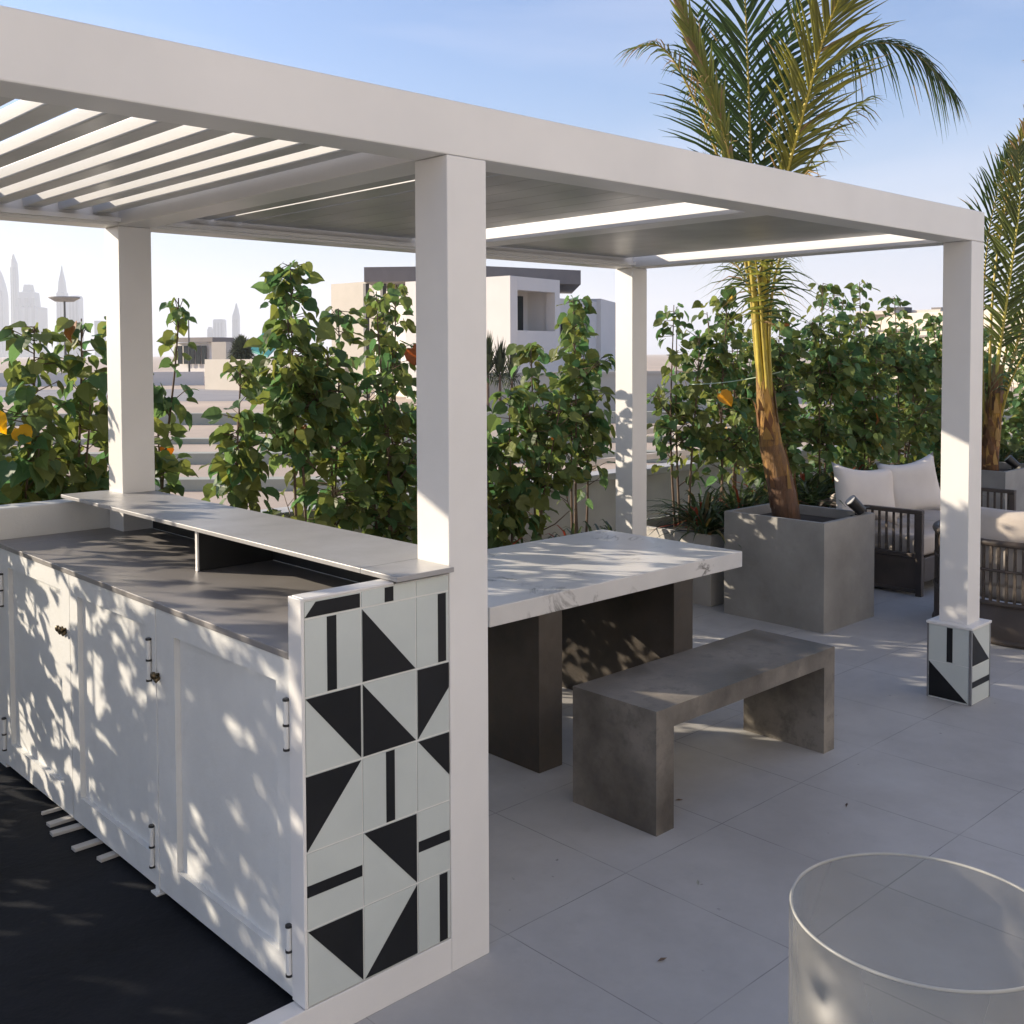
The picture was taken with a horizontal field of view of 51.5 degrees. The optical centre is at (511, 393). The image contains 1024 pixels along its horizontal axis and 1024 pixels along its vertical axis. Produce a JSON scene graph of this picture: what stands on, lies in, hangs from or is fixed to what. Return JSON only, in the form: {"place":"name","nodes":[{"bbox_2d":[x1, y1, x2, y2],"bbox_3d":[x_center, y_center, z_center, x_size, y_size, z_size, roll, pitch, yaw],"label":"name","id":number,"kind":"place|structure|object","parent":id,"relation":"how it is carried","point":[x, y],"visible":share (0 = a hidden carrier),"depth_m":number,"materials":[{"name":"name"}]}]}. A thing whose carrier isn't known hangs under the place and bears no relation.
{"place":"outdoors","nodes":[
{"label":"outdoors","id":0,"kind":"place"},
{"bbox_2d":[0,271,8,356],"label":"skyscraper","id":1,"kind":"structure","parent":0,"point":[4,309],"depth_m":2331.05,"materials":[{"name":"grey glass"}]},
{"bbox_2d":[10,254,18,332],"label":"skyscraper","id":2,"kind":"structure","parent":0,"point":[14,282],"depth_m":2297.24,"materials":[{"name":"grey glass"}]},
{"bbox_2d":[15,284,47,356],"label":"skyscraper","id":3,"kind":"structure","parent":0,"point":[30,310],"depth_m":2251.63,"materials":[{"name":"grey glass"}]},
{"bbox_2d":[56,265,69,356],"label":"skyscraper","id":4,"kind":"structure","parent":0,"point":[62,289],"depth_m":2244.26,"materials":[{"name":"grey glass"}]},
{"bbox_2d":[69,296,83,356],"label":"skyscraper","id":5,"kind":"structure","parent":0,"point":[76,310],"depth_m":2298.72,"materials":[{"name":"grey glass"}]},
{"bbox_2d":[94,321,105,356],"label":"skyscraper","id":6,"kind":"structure","parent":0,"point":[95,333],"depth_m":2318.64,"materials":[{"name":"grey glass"}]},
{"bbox_2d":[0,372,204,386],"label":"boundary wall","id":7,"kind":"structure","parent":0,"point":[184,378],"depth_m":72.60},
{"bbox_2d":[0,389,374,401],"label":"road","id":8,"kind":"structure","parent":0,"point":[214,395],"depth_m":54.99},
{"bbox_2d":[205,359,348,392],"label":"boundary wall","id":9,"kind":"structure","parent":8,"relation":"on","point":[213,372],"depth_m":62.56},
{"bbox_2d":[213,319,226,336],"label":"skyscraper","id":10,"kind":"structure","parent":0,"point":[219,327],"depth_m":2394.85,"materials":[{"name":"grey glass"}]},
{"bbox_2d":[211,342,234,358],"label":"house","id":11,"kind":"structure","parent":0,"point":[220,350],"depth_m":95.83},
{"bbox_2d":[232,303,239,338],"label":"skyscraper","id":12,"kind":"structure","parent":0,"point":[236,324],"depth_m":2408.83,"materials":[{"name":"grey glass"}]},
{"bbox_2d":[251,333,275,357],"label":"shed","id":13,"kind":"structure","parent":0,"point":[268,353],"depth_m":73.20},
{"bbox_2d":[331,282,374,386],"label":"house","id":14,"kind":"structure","parent":0,"point":[346,296],"depth_m":63.67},
{"bbox_2d":[0,354,1023,509],"bbox_3d":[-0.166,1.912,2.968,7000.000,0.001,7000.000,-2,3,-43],"label":"sand ground","id":15,"kind":"structure","parent":0,"point":[656,362],"depth_m":30.28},
{"bbox_2d":[48,296,79,355],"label":"light mast","id":16,"kind":"object","parent":15,"relation":"on","point":[64,299],"visible":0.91,"depth_m":173.75,"materials":[{"name":"grey metal"}]},
{"bbox_2d":[173,337,233,375],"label":"pavilion","id":17,"kind":"structure","parent":15,"relation":"on","point":[200,356],"depth_m":104.55,"materials":[{"name":"paint"}]},
{"bbox_2d":[177,346,182,363],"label":"window","id":18,"kind":"structure","parent":17,"relation":"in","point":[180,349],"depth_m":105.52,"materials":[{"name":"grey glass"}]},
{"bbox_2d":[196,346,200,363],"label":"window","id":19,"kind":"structure","parent":17,"relation":"in","point":[198,354],"depth_m":104.10,"materials":[{"name":"grey glass"}]},
{"bbox_2d":[201,346,206,363],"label":"window","id":20,"kind":"structure","parent":17,"relation":"in","point":[204,348],"depth_m":103.66,"materials":[{"name":"grey glass"}]},
{"bbox_2d":[227,334,256,358],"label":"fan palm","id":21,"kind":"object","parent":15,"relation":"on","point":[238,351],"visible":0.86,"depth_m":65.36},
{"bbox_2d":[3,450,699,464],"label":"kerb","id":22,"kind":"structure","parent":15,"relation":"on","point":[202,457],"depth_m":19.76,"materials":[{"name":"concrete"}]},
{"bbox_2d":[155,475,552,490],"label":"kerb","id":23,"kind":"structure","parent":15,"relation":"on","point":[199,483],"depth_m":15.86,"materials":[{"name":"concrete"}]},
{"bbox_2d":[363,266,615,398],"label":"villa","id":24,"kind":"object","parent":15,"relation":"on","point":[522,308],"visible":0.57,"depth_m":48.33,"materials":[{"name":"paint"}]},
{"bbox_2d":[517,296,522,329],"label":"window","id":25,"kind":"structure","parent":24,"relation":"in","point":[519,298],"depth_m":47.99,"materials":[{"name":"black glass"}]},
{"bbox_2d":[486,331,497,406],"bbox_3d":[-0.731,-0.611,32.993,0.796,2.826,0.849,-2,3,-43],"label":"fan palm","id":26,"kind":"object","parent":15,"relation":"on","point":[489,353],"visible":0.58,"depth_m":32.85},
{"bbox_2d":[489,335,509,400],"bbox_3d":[-0.369,-0.529,32.977,0.731,2.660,0.861,-2,3,-43],"label":"fan palm","id":27,"kind":"object","parent":15,"relation":"on","point":[500,358],"visible":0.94,"depth_m":32.89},
{"bbox_2d":[7,410,1011,424],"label":"kerb","id":28,"kind":"structure","parent":15,"relation":"on","point":[197,419],"depth_m":31.05,"materials":[{"name":"concrete"}]},
{"bbox_2d":[502,343,520,406],"bbox_3d":[0.009,-0.427,34.023,0.807,2.377,0.837,-2,3,-43],"label":"fan palm","id":29,"kind":"object","parent":15,"relation":"on","point":[510,365],"visible":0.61,"depth_m":33.90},
{"bbox_2d":[14,436,1022,444],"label":"kerb","id":30,"kind":"structure","parent":15,"relation":"on","point":[206,440],"depth_m":24.26,"materials":[{"name":"concrete"}]},
{"bbox_2d":[583,422,730,470],"bbox_3d":[2.222,0.918,13.887,3.900,1.160,0.170,-2,3,-43],"label":"timber fence","id":31,"kind":"object","parent":15,"relation":"on","point":[684,452],"visible":0.06,"depth_m":13.33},
{"bbox_2d":[0,0,1023,356],"label":"sky","id":32,"kind":"structure","parent":0,"point":[550,60],"materials":[{"name":"blue"}]},
{"bbox_2d":[489,370,751,411],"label":"garden wall","id":33,"kind":"structure","parent":0,"point":[654,379],"depth_m":36.58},
{"bbox_2d":[355,579,1023,1023],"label":"terrace paving","id":34,"kind":"structure","parent":0,"point":[593,917],"depth_m":3.52,"materials":[{"name":"tile"}]},
{"bbox_2d":[0,762,293,1023],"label":"bar floor","id":35,"kind":"structure","parent":34,"relation":"on","point":[87,936],"depth_m":2.94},
{"bbox_2d":[41,806,62,814],"bbox_3d":[-1.566,1.491,3.886,0.300,0.011,0.013,-2,3,-43],"label":"wood strip","id":36,"kind":"object","parent":35,"relation":"on","point":[52,810],"visible":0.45,"depth_m":3.80,"materials":[{"name":"wood"}]},
{"bbox_2d":[0,499,109,539],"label":"wall","id":37,"kind":"structure","parent":35,"relation":"on","point":[27,519],"depth_m":4.41,"materials":[{"name":"white paint"}]},
{"bbox_2d":[46,815,75,827],"bbox_3d":[-1.507,1.494,3.798,0.032,0.011,0.300,2,3,45],"label":"wood strip","id":38,"kind":"object","parent":35,"relation":"on","point":[60,821],"visible":0.45,"depth_m":3.71,"materials":[{"name":"wood"}]},
{"bbox_2d":[50,823,84,836],"bbox_3d":[-1.458,1.497,3.720,0.300,0.011,0.032,-2,3,-41],"label":"wood strip","id":39,"kind":"object","parent":35,"relation":"on","point":[65,829],"visible":0.45,"depth_m":3.65,"materials":[{"name":"wood"}]},
{"bbox_2d":[71,838,103,851],"bbox_3d":[-1.343,1.500,3.613,0.300,0.011,0.032,-2,3,-44],"label":"wood strip","id":40,"kind":"object","parent":35,"relation":"on","point":[85,845],"visible":0.45,"depth_m":3.53,"materials":[{"name":"wood"}]},
{"bbox_2d":[97,850,119,862],"bbox_3d":[-1.235,1.503,3.546,0.032,0.011,0.300,2,3,43],"label":"wood strip","id":41,"kind":"object","parent":35,"relation":"on","point":[107,856],"visible":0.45,"depth_m":3.45,"materials":[{"name":"wood"}]},
{"bbox_2d":[0,490,453,1023],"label":"bar counter","id":42,"kind":"object","parent":34,"relation":"on","point":[229,725],"visible":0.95,"depth_m":2.93,"materials":[{"name":"tile"}]},
{"bbox_2d":[0,549,73,817],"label":"door","id":43,"kind":"structure","parent":42,"relation":"in","point":[35,601],"depth_m":3.97,"materials":[{"name":"white paint"}]},
{"bbox_2d":[69,575,155,884],"bbox_3d":[-1.306,1.064,3.468,0.046,0.857,0.651,-2,3,-43],"label":"door","id":44,"kind":"structure","parent":42,"relation":"in","point":[111,632],"depth_m":3.48,"materials":[{"name":"white paint"}]},
{"bbox_2d":[150,609,292,995],"bbox_3d":[-0.808,1.082,2.933,0.055,0.857,0.755,-2,3,-43],"label":"door","id":45,"kind":"structure","parent":42,"relation":"in","point":[223,700],"depth_m":2.93,"materials":[{"name":"white paint"}]},
{"bbox_2d":[0,5,991,971],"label":"pergola","id":46,"kind":"object","parent":34,"relation":"on","point":[140,145],"visible":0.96,"depth_m":3.40,"materials":[{"name":"metal"}]},
{"bbox_2d":[261,444,916,542],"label":"parapet wall","id":47,"kind":"structure","parent":34,"relation":"on","point":[604,501],"depth_m":8.97,"materials":[{"name":"paint"}]},
{"bbox_2d":[487,529,741,772],"bbox_3d":[0.212,1.165,5.072,1.700,0.735,0.937,-2,3,-43],"label":"dining table","id":48,"kind":"object","parent":34,"relation":"on","point":[569,611],"visible":0.73,"depth_m":4.89,"materials":[{"name":"stone"}]},
{"bbox_2d":[573,629,834,836],"bbox_3d":[0.817,1.332,4.344,1.219,0.450,0.408,-2,3,-43],"label":"bench","id":49,"kind":"object","parent":34,"relation":"on","point":[626,721],"visible":1,"depth_m":4.06,"materials":[{"name":"concrete"}]},
{"bbox_2d":[647,489,940,606],"bbox_3d":[3.797,1.092,10.056,7.470,0.485,0.790,-2,3,-43],"label":"planter box","id":50,"kind":"object","parent":34,"relation":"on","point":[708,590],"visible":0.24,"depth_m":7.29,"materials":[{"name":"concrete"}]},
{"bbox_2d":[647,303,730,525],"bbox_3d":[1.235,0.161,7.841,0.682,1.671,0.638,1,2,22],"label":"hedge shrub","id":51,"kind":"object","parent":50,"relation":"on","point":[680,410],"visible":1,"depth_m":7.85,"materials":[{"name":"green plant"}]},
{"bbox_2d":[647,497,740,546],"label":"strap leaved plant","id":52,"kind":"object","parent":50,"relation":"on","point":[706,527],"visible":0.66,"depth_m":7.34,"materials":[{"name":"green plant"}]},
{"bbox_2d":[647,489,742,536],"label":"strap leaved plant","id":53,"kind":"object","parent":50,"relation":"on","point":[682,507],"visible":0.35,"depth_m":7.71,"materials":[{"name":"green plant"}]},
{"bbox_2d":[647,483,760,535],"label":"strap leaved plant","id":54,"kind":"object","parent":50,"relation":"on","point":[705,503],"visible":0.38,"depth_m":7.60,"materials":[{"name":"green plant"}]},
{"bbox_2d":[665,286,761,500],"bbox_3d":[1.563,0.089,8.004,0.796,1.801,0.571,0,2,0],"label":"hedge shrub","id":55,"kind":"object","parent":50,"relation":"on","point":[723,451],"visible":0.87,"depth_m":7.93,"materials":[{"name":"green plant"}]},
{"bbox_2d":[659,478,767,524],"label":"strap leaved plant","id":56,"kind":"object","parent":50,"relation":"on","point":[741,488],"visible":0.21,"depth_m":8.12,"materials":[{"name":"green plant"}]},
{"bbox_2d":[698,323,763,489],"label":"hedge shrub","id":57,"kind":"object","parent":50,"relation":"on","point":[725,396],"visible":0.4,"depth_m":8.25,"materials":[{"name":"green plant"}]},
{"bbox_2d":[656,485,808,519],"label":"strap leaved plant","id":58,"kind":"object","parent":50,"relation":"on","point":[744,499],"visible":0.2,"depth_m":7.65,"materials":[{"name":"green plant"}]},
{"bbox_2d":[698,488,767,509],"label":"strap leaved plant","id":59,"kind":"object","parent":50,"relation":"on","point":[749,497],"visible":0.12,"depth_m":7.94,"materials":[{"name":"green plant"}]},
{"bbox_2d":[720,308,813,493],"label":"hedge shrub","id":60,"kind":"object","parent":50,"relation":"on","point":[785,330],"visible":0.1,"depth_m":8.76,"materials":[{"name":"green plant"}]},
{"bbox_2d":[719,303,816,487],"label":"hedge shrub","id":61,"kind":"object","parent":50,"relation":"on","point":[779,359],"visible":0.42,"depth_m":8.39,"materials":[{"name":"green plant"}]},
{"bbox_2d":[734,488,823,504],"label":"strap leaved plant","id":62,"kind":"object","parent":50,"relation":"on","point":[762,491],"visible":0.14,"depth_m":8.02,"materials":[{"name":"green plant"}]},
{"bbox_2d":[724,476,835,506],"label":"strap leaved plant","id":63,"kind":"object","parent":50,"relation":"on","point":[764,489],"visible":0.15,"depth_m":8.11,"materials":[{"name":"green plant"}]},
{"bbox_2d":[728,474,845,506],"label":"strap leaved plant","id":64,"kind":"object","parent":50,"relation":"on","point":[821,487],"visible":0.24,"depth_m":8.22,"materials":[{"name":"green plant"}]},
{"bbox_2d":[794,467,834,497],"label":"strap leaved plant","id":65,"kind":"object","parent":50,"relation":"on","point":[802,476],"visible":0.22,"depth_m":8.63,"materials":[{"name":"green plant"}]},
{"bbox_2d":[790,293,872,485],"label":"hedge shrub","id":66,"kind":"object","parent":50,"relation":"on","point":[844,458],"visible":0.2,"depth_m":9.14,"materials":[{"name":"green plant"}]},
{"bbox_2d":[791,283,873,484],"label":"hedge shrub","id":67,"kind":"object","parent":50,"relation":"on","point":[822,431],"visible":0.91,"depth_m":8.77,"materials":[{"name":"green plant"}]},
{"bbox_2d":[808,465,858,493],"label":"strap leaved plant","id":68,"kind":"object","parent":50,"relation":"on","point":[829,480],"visible":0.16,"depth_m":8.70,"materials":[{"name":"green plant"}]},
{"bbox_2d":[837,311,905,469],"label":"hedge shrub","id":69,"kind":"object","parent":50,"relation":"on","point":[888,358],"visible":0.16,"depth_m":9.61,"materials":[{"name":"green plant"}]},
{"bbox_2d":[833,279,915,469],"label":"hedge shrub","id":70,"kind":"object","parent":50,"relation":"on","point":[877,437],"visible":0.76,"depth_m":9.23,"materials":[{"name":"green plant"}]},
{"bbox_2d":[874,295,941,464],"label":"hedge shrub","id":71,"kind":"object","parent":50,"relation":"on","point":[912,386],"visible":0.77,"depth_m":9.74,"materials":[{"name":"green plant"}]},
{"bbox_2d":[881,319,941,464],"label":"hedge shrub","id":72,"kind":"object","parent":50,"relation":"on","point":[937,401],"visible":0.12,"depth_m":10.16,"materials":[{"name":"green plant"}]},
{"bbox_2d":[910,327,941,466],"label":"hedge shrub","id":73,"kind":"object","parent":50,"relation":"on","point":[930,337],"visible":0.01,"depth_m":10.84,"materials":[{"name":"green plant"}]},
{"bbox_2d":[914,313,942,464],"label":"hedge shrub","id":74,"kind":"object","parent":50,"relation":"on","point":[933,322],"visible":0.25,"depth_m":10.35,"materials":[{"name":"green plant"}]},
{"bbox_2d":[983,330,1010,428],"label":"hedge shrub","id":75,"kind":"object","parent":50,"relation":"on","point":[994,353],"visible":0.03,"depth_m":11.32,"materials":[{"name":"green plant"}]},
{"bbox_2d":[982,328,1023,455],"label":"hedge shrub","id":76,"kind":"object","parent":50,"relation":"on","point":[1004,445],"visible":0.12,"depth_m":10.92,"materials":[{"name":"green plant"}]},
{"bbox_2d":[999,447,1023,461],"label":"strap leaved plant","id":77,"kind":"object","parent":50,"relation":"on","point":[1002,454],"visible":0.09,"depth_m":10.78,"materials":[{"name":"green plant"}]},
{"bbox_2d":[1002,326,1023,450],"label":"hedge shrub","id":78,"kind":"object","parent":50,"relation":"on","point":[1016,411],"visible":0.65,"depth_m":11.65,"materials":[{"name":"green plant"}]},
{"bbox_2d":[724,503,874,633],"bbox_3d":[1.885,1.115,6.984,0.625,0.680,0.735,-2,3,-43],"label":"square planter","id":79,"kind":"object","parent":34,"relation":"on","point":[812,569],"visible":0.9,"depth_m":6.75,"materials":[{"name":"grey concrete"}]},
{"bbox_2d":[615,0,968,519],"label":"palm tree","id":80,"kind":"object","parent":79,"relation":"in","point":[715,102],"visible":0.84,"depth_m":6.93,"materials":[{"name":"plant"}]},
{"bbox_2d":[845,495,869,516],"bbox_3d":[2.242,0.723,6.860,0.200,0.141,0.099,-2,3,-33],"label":"spotlight","id":81,"kind":"object","parent":79,"relation":"on","point":[855,504],"visible":0.98,"depth_m":6.81,"materials":[{"name":"black metal"}]},
{"bbox_2d":[788,852,1023,1023],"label":"lantern","id":82,"kind":"object","parent":34,"relation":"on","point":[815,940],"visible":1,"depth_m":2.04,"materials":[{"name":"clear glass"}]},
{"bbox_2d":[818,483,1015,596],"bbox_3d":[3.198,1.071,8.328,1.654,0.660,0.820,-2,3,-43],"label":"sofa","id":83,"kind":"object","parent":34,"relation":"on","point":[904,553],"visible":0.4,"depth_m":7.63,"materials":[{"name":"wicker"}]},
{"bbox_2d":[831,462,897,525],"bbox_3d":[2.622,0.743,7.897,0.520,0.460,0.188,3,-13,-13],"label":"scatter pillow","id":84,"kind":"object","parent":83,"relation":"on","point":[869,487],"visible":0.78,"depth_m":7.83,"materials":[{"name":"white fabric"}]},
{"bbox_2d":[876,452,940,519],"bbox_3d":[3.006,0.704,7.984,0.450,0.470,0.197,-10,-9,-3],"label":"scatter pillow","id":85,"kind":"object","parent":83,"relation":"on","point":[916,485],"visible":0.8,"depth_m":7.90,"materials":[{"name":"white fabric"}]},
{"bbox_2d":[932,507,1023,648],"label":"armchair","id":86,"kind":"object","parent":34,"relation":"on","point":[1002,555],"visible":0.52,"depth_m":6.23,"materials":[{"name":"wicker"}]},
{"bbox_2d":[981,462,1023,510],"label":"square planter","id":87,"kind":"object","parent":34,"relation":"on","point":[1003,477],"visible":0.19,"depth_m":9.28,"materials":[{"name":"grey concrete"}]},
{"bbox_2d":[959,60,1023,470],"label":"palm tree","id":88,"kind":"object","parent":87,"relation":"in","point":[993,404],"visible":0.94,"depth_m":9.52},
{"bbox_2d":[1004,455,1021,469],"bbox_3d":[4.527,0.618,9.584,0.188,0.141,0.127,-2,3,-43],"label":"spotlight","id":89,"kind":"object","parent":87,"relation":"on","point":[1012,461],"visible":0.89,"depth_m":9.53,"materials":[{"name":"black metal"}]},
{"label":"planting bed","id":90,"kind":"structure","parent":34,"relation":"on","visible":0},
{"bbox_2d":[0,321,91,504],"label":"hedge shrub","id":91,"kind":"object","parent":90,"relation":"on","point":[47,470],"visible":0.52,"depth_m":4.86,"materials":[{"name":"green plant"}]},
{"bbox_2d":[18,317,108,500],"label":"hedge shrub","id":92,"kind":"object","parent":90,"relation":"on","point":[87,392],"visible":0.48,"depth_m":5.06,"materials":[{"name":"green plant"}]},
{"bbox_2d":[95,316,187,491],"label":"hedge shrub","id":93,"kind":"object","parent":90,"relation":"on","point":[177,430],"visible":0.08,"depth_m":5.40,"materials":[{"name":"green plant"}]},
{"bbox_2d":[153,297,198,495],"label":"hedge shrub","id":94,"kind":"object","parent":90,"relation":"on","point":[163,404],"visible":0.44,"depth_m":5.52,"materials":[{"name":"green plant"}]},
{"bbox_2d":[199,355,279,514],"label":"hedge shrub","id":95,"kind":"object","parent":90,"relation":"on","point":[248,474],"visible":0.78,"depth_m":5.69,"materials":[{"name":"green plant"}]},
{"bbox_2d":[243,260,374,527],"bbox_3d":[-1.222,0.316,6.093,0.785,2.130,0.701,0,2,17],"label":"hedge shrub","id":96,"kind":"object","parent":90,"relation":"on","point":[299,383],"visible":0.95,"depth_m":5.95,"materials":[{"name":"green plant"}]},
{"bbox_2d":[278,306,392,531],"bbox_3d":[-1.035,0.422,6.300,0.678,1.900,0.800,0,2,-1],"label":"hedge shrub","id":97,"kind":"object","parent":90,"relation":"on","point":[335,508],"visible":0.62,"depth_m":6.22,"materials":[{"name":"green plant"}]},
{"bbox_2d":[326,288,417,544],"bbox_3d":[-0.765,0.364,6.439,0.686,2.004,0.676,-2,3,-43],"label":"hedge shrub","id":98,"kind":"object","parent":90,"relation":"on","point":[390,465],"visible":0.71,"depth_m":6.35,"materials":[{"name":"green plant"}]},
{"bbox_2d":[348,281,417,543],"bbox_3d":[-0.741,0.334,6.576,0.654,2.053,0.640,0,2,18],"label":"hedge shrub","id":99,"kind":"object","parent":90,"relation":"on","point":[371,408],"visible":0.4,"depth_m":6.55,"materials":[{"name":"green plant"}]},
{"bbox_2d":[406,378,497,527],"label":"hedge shrub","id":100,"kind":"object","parent":90,"relation":"on","point":[489,409],"visible":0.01,"depth_m":6.95,"materials":[{"name":"green plant"}]},
{"bbox_2d":[487,385,556,548],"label":"hedge shrub","id":101,"kind":"object","parent":90,"relation":"on","point":[522,496],"visible":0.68,"depth_m":7.12,"materials":[{"name":"green plant"}]},
{"bbox_2d":[496,342,591,537],"bbox_3d":[0.213,0.483,7.365,0.664,1.690,0.614,-1,2,-12],"label":"hedge shrub","id":102,"kind":"object","parent":90,"relation":"on","point":[545,427],"visible":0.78,"depth_m":7.28,"materials":[{"name":"green plant"}]},
{"bbox_2d":[543,523,582,536],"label":"strap leaved plant","id":103,"kind":"object","parent":90,"relation":"on","point":[572,529],"visible":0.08,"depth_m":7.53,"materials":[{"name":"green plant"}]},
{"bbox_2d":[527,295,615,533],"bbox_3d":[0.433,0.308,7.591,0.646,2.021,0.662,-1,2,-24],"label":"hedge shrub","id":104,"kind":"object","parent":90,"relation":"on","point":[574,374],"visible":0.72,"depth_m":7.50,"materials":[{"name":"green plant"}]},
{"bbox_2d":[547,320,615,532],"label":"hedge shrub","id":105,"kind":"object","parent":90,"relation":"on","point":[596,450],"visible":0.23,"depth_m":7.81,"materials":[{"name":"green plant"}]},
{"bbox_2d":[856,307,1023,386],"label":"long building","id":106,"kind":"structure","parent":0,"point":[916,315],"depth_m":69.93,"materials":[{"name":"paint"}]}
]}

